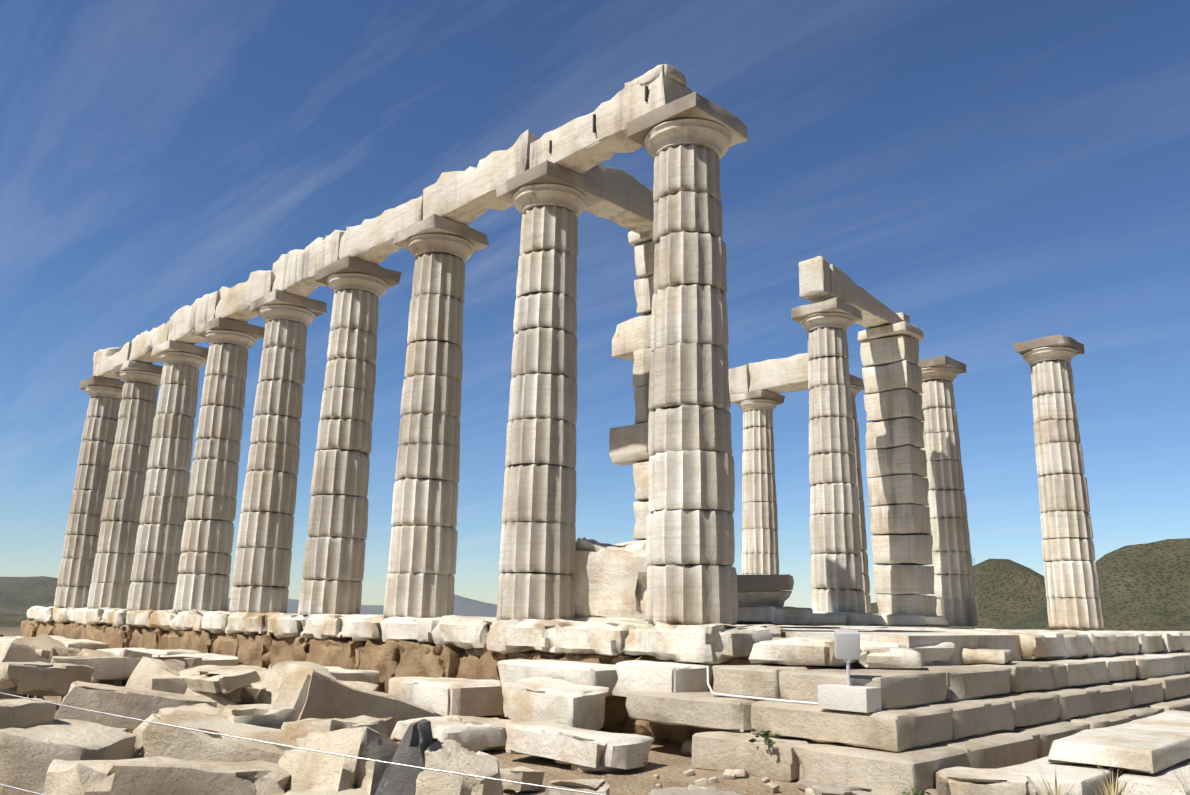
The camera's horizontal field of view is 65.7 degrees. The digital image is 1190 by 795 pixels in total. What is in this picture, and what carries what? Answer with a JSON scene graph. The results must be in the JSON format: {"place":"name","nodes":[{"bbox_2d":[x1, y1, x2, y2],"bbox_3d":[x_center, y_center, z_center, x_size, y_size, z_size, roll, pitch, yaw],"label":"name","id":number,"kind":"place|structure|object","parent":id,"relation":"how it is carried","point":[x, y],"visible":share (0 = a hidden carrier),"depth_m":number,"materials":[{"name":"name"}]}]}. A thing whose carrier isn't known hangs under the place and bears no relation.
{"place":"outdoors","nodes":[
{"label":"outdoors","id":0,"kind":"place"},
{"bbox_2d":[0,538,1189,794],"bbox_3d":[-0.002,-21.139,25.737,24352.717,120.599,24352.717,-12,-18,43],"label":"ground","id":1,"kind":"structure","parent":0,"point":[1144,586],"depth_m":727.44,"materials":[{"name":"green plant"}]},
{"bbox_2d":[0,642,609,794],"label":"rubble","id":2,"kind":"object","parent":1,"relation":"on","point":[74,751],"visible":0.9,"depth_m":7.02,"materials":[{"name":"stone"}]},
{"bbox_2d":[12,634,80,660],"bbox_3d":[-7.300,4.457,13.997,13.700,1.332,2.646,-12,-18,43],"label":"rock","id":3,"kind":"object","parent":2,"relation":"on","point":[55,647],"visible":0.15,"depth_m":18.53,"materials":[{"name":"beige stone"}]},
{"bbox_2d":[0,635,713,771],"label":"stone blocks","id":4,"kind":"structure","parent":1,"relation":"on","point":[554,709],"depth_m":9.04,"materials":[{"name":"stone"}]},
{"bbox_2d":[21,619,757,744],"bbox_3d":[-6.791,4.730,16.974,23.266,0.983,1.001,-12,-18,43],"label":"foundation","id":5,"kind":"object","parent":1,"relation":"on","point":[388,660],"visible":0.42,"depth_m":13.17,"materials":[{"name":"brown stone"}]},
{"bbox_2d":[26,606,784,664],"bbox_3d":[-6.641,4.229,17.319,23.209,0.464,1.407,-12,-18,43],"label":"stylobate","id":6,"kind":"object","parent":5,"relation":"on","point":[713,643],"visible":0.94,"depth_m":11.56,"materials":[{"name":"stone"}]},
{"bbox_2d":[54,375,123,607],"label":"column","id":7,"kind":"structure","parent":6,"relation":"on","point":[84,522],"depth_m":24.12,"materials":[{"name":"stone"}]},
{"bbox_2d":[93,347,121,379],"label":"architrave block","id":8,"kind":"structure","parent":7,"relation":"on","point":[100,354],"depth_m":24.66,"materials":[{"name":"stone"}]},
{"bbox_2d":[87,360,162,608],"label":"column","id":9,"kind":"structure","parent":6,"relation":"on","point":[111,581],"depth_m":22.42,"materials":[{"name":"stone"}]},
{"bbox_2d":[127,340,208,609],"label":"column","id":10,"kind":"structure","parent":6,"relation":"on","point":[155,573],"depth_m":20.70,"materials":[{"name":"stone"}]},
{"bbox_2d":[173,317,264,611],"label":"column","id":11,"kind":"structure","parent":6,"relation":"on","point":[203,577],"depth_m":18.96,"materials":[{"name":"stone"}]},
{"bbox_2d":[229,289,326,612],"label":"column","id":12,"kind":"structure","parent":6,"relation":"on","point":[262,567],"depth_m":17.25,"materials":[{"name":"stone"}]},
{"bbox_2d":[298,255,401,614],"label":"column","id":13,"kind":"structure","parent":6,"relation":"on","point":[333,564],"depth_m":15.51,"materials":[{"name":"stone"}]},
{"bbox_2d":[383,213,488,617],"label":"column","id":14,"kind":"structure","parent":6,"relation":"on","point":[420,579],"depth_m":13.77,"materials":[{"name":"stone"}]},
{"bbox_2d":[496,160,604,620],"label":"column","id":15,"kind":"structure","parent":6,"relation":"on","point":[549,201],"depth_m":12.03,"materials":[{"name":"stone"}]},
{"bbox_2d":[94,72,691,379],"bbox_3d":[-6.173,-2.325,18.272,20.164,0.849,0.559,-12,-18,43],"label":"architrave","id":16,"kind":"object","parent":15,"relation":"on","point":[467,197],"visible":0.71,"depth_m":14.39,"materials":[{"name":"stone"}]},
{"bbox_2d":[549,85,647,152],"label":"clamp slots","id":17,"kind":"object","parent":16,"relation":"attached to","point":[594,119],"visible":0.88,"depth_m":11.99,"materials":[{"name":"grey"}]},
{"bbox_2d":[623,64,686,88],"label":"stone block","id":18,"kind":"structure","parent":16,"relation":"on","point":[674,74],"depth_m":11.43,"materials":[{"name":"stone"}]},
{"bbox_2d":[581,164,653,234],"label":"beam","id":19,"kind":"structure","parent":15,"relation":"on","point":[627,202],"depth_m":13.95,"materials":[{"name":"stone"}]},
{"bbox_2d":[627,92,747,624],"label":"column","id":20,"kind":"structure","parent":6,"relation":"on","point":[687,142],"depth_m":10.31,"materials":[{"name":"stone"}]},
{"bbox_2d":[375,719,441,794],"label":"grey slab","id":21,"kind":"object","parent":1,"relation":"on","point":[417,740],"depth_m":5.54,"materials":[{"name":"stone"}]},
{"bbox_2d":[475,717,861,794],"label":"stones","id":22,"kind":"object","parent":1,"relation":"on","point":[771,787],"visible":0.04,"depth_m":7.35,"materials":[{"name":"stone"}]},
{"bbox_2d":[639,728,929,794],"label":"weeds","id":23,"kind":"object","parent":1,"relation":"on","point":[767,740],"visible":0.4,"depth_m":7.34,"materials":[{"name":"plant"}]},
{"bbox_2d":[648,779,1050,794],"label":"stone blocks","id":24,"kind":"structure","parent":1,"relation":"on","point":[836,788],"depth_m":6.70,"materials":[{"name":"beige stone"}]},
{"bbox_2d":[692,695,1189,794],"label":"step","id":25,"kind":"object","parent":1,"relation":"on","point":[790,759],"visible":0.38,"depth_m":7.39,"materials":[{"name":"stone"}]},
{"bbox_2d":[626,672,1189,751],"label":"step","id":26,"kind":"object","parent":25,"relation":"on","point":[899,730],"visible":0.75,"depth_m":8.06,"materials":[{"name":"stone"}]},
{"bbox_2d":[707,666,817,704],"bbox_3d":[1.486,2.501,8.020,0.040,0.259,1.321,14,-18,-43],"label":"conduit","id":27,"kind":"object","parent":26,"relation":"on","point":[763,698],"visible":0.9,"depth_m":8.06,"materials":[{"name":"white plastic"}]},
{"bbox_2d":[818,684,881,712],"bbox_3d":[2.028,2.395,7.349,0.432,0.182,0.242,-12,-18,43],"label":"lamp footing","id":28,"kind":"object","parent":26,"relation":"on","point":[863,699],"visible":0.96,"depth_m":7.25,"materials":[{"name":"concrete"}]},
{"bbox_2d":[834,630,859,685],"bbox_3d":[2.034,2.098,7.420,0.190,0.433,0.158,0,-13,6],"label":"floodlight","id":29,"kind":"object","parent":28,"relation":"on","point":[847,646],"visible":1,"depth_m":7.39,"materials":[{"name":"grey"}]},
{"bbox_2d":[712,661,1066,708],"bbox_3d":[3.192,2.851,9.384,1.704,0.295,4.362,-12,-18,43],"label":"step","id":30,"kind":"object","parent":26,"relation":"on","point":[922,686],"visible":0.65,"depth_m":8.19,"materials":[{"name":"stone"}]},
{"bbox_2d":[1029,652,1189,686],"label":"step","id":31,"kind":"object","parent":26,"relation":"on","point":[1091,670],"visible":0.65,"depth_m":11.88,"materials":[{"name":"stone"}]},
{"bbox_2d":[935,710,1189,794],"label":"slab stack","id":32,"kind":"object","parent":1,"relation":"on","point":[1148,751],"visible":0.96,"depth_m":6.73,"materials":[{"name":"stone"}]},
{"bbox_2d":[1031,758,1189,794],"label":"dry grass","id":33,"kind":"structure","parent":1,"relation":"on","point":[1111,790],"depth_m":6.11,"materials":[{"name":"beige plant"}]},
{"bbox_2d":[0,0,1189,607],"label":"sky","id":34,"kind":"structure","parent":0,"point":[996,174],"materials":[{"name":"blue"}]},
{"bbox_2d":[286,613,1175,665],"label":"floor","id":35,"kind":"structure","parent":0,"point":[971,641],"depth_m":9.92,"materials":[{"name":"stone"}]},
{"bbox_2d":[574,617,646,621],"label":"stone slab","id":36,"kind":"structure","parent":35,"relation":"on","point":[588,619],"depth_m":11.53,"materials":[{"name":"stone"}]},
{"bbox_2d":[571,537,647,618],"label":"block","id":37,"kind":"structure","parent":36,"relation":"on","point":[610,580],"depth_m":11.64,"materials":[{"name":"stone"}]},
{"bbox_2d":[609,230,654,545],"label":"pillar","id":38,"kind":"structure","parent":35,"relation":"on","point":[631,341],"depth_m":14.41,"materials":[{"name":"stone"}]},
{"bbox_2d":[730,390,784,574],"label":"column","id":39,"kind":"structure","parent":35,"relation":"on","point":[760,553],"depth_m":24.33,"materials":[{"name":"stone"}]},
{"bbox_2d":[729,353,808,402],"bbox_3d":[4.439,-0.470,25.300,5.024,0.848,0.826,-12,-18,43],"label":"architrave","id":40,"kind":"object","parent":39,"relation":"on","point":[782,375],"visible":0.46,"depth_m":24.55,"materials":[{"name":"stone"}]},
{"bbox_2d":[850,374,871,612],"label":"column","id":41,"kind":"structure","parent":35,"relation":"on","point":[856,384],"depth_m":22.55,"materials":[{"name":"stone"}]},
{"bbox_2d":[918,355,977,625],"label":"column","id":42,"kind":"structure","parent":35,"relation":"on","point":[953,574],"depth_m":20.70,"materials":[{"name":"stone"}]},
{"bbox_2d":[735,605,1189,669],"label":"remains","id":43,"kind":"object","parent":35,"relation":"on","point":[1066,644],"visible":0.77,"depth_m":11.45,"materials":[{"name":"stone"}]},
{"bbox_2d":[737,574,793,606],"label":"stone block","id":44,"kind":"structure","parent":43,"relation":"on","point":[758,590],"depth_m":14.52,"materials":[{"name":"stone"}]},
{"bbox_2d":[791,297,865,612],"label":"column","id":45,"kind":"structure","parent":43,"relation":"on","point":[836,568],"depth_m":17.11,"materials":[{"name":"stone"}]},
{"bbox_2d":[857,321,936,615],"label":"pillar","id":46,"kind":"structure","parent":43,"relation":"on","point":[898,483],"depth_m":18.89,"materials":[{"name":"stone"}]},
{"bbox_2d":[809,264,903,328],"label":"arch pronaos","id":47,"kind":"object","parent":46,"relation":"attached to","point":[875,312],"visible":0.62,"depth_m":18.62,"materials":[{"name":"stone"}]},
{"bbox_2d":[799,256,830,299],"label":"architrave block","id":48,"kind":"structure","parent":47,"relation":"attached to","point":[814,278],"depth_m":17.84,"materials":[{"name":"beige stone"}]},
{"bbox_2d":[896,312,909,322],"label":"stone block","id":49,"kind":"structure","parent":46,"relation":"on","point":[904,317],"depth_m":19.97,"materials":[{"name":"beige stone"}]},
{"bbox_2d":[1013,335,1104,628],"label":"column","id":50,"kind":"structure","parent":35,"relation":"on","point":[1073,593],"depth_m":19.01,"materials":[{"name":"stone"}]},
{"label":"post","id":51,"kind":"object","parent":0,"visible":0},
{"bbox_2d":[0,692,605,794],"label":"wire ropes","id":52,"kind":"object","parent":51,"relation":"attached to","point":[291,747],"visible":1,"depth_m":4.44,"materials":[{"name":"grey metal"}]}
]}

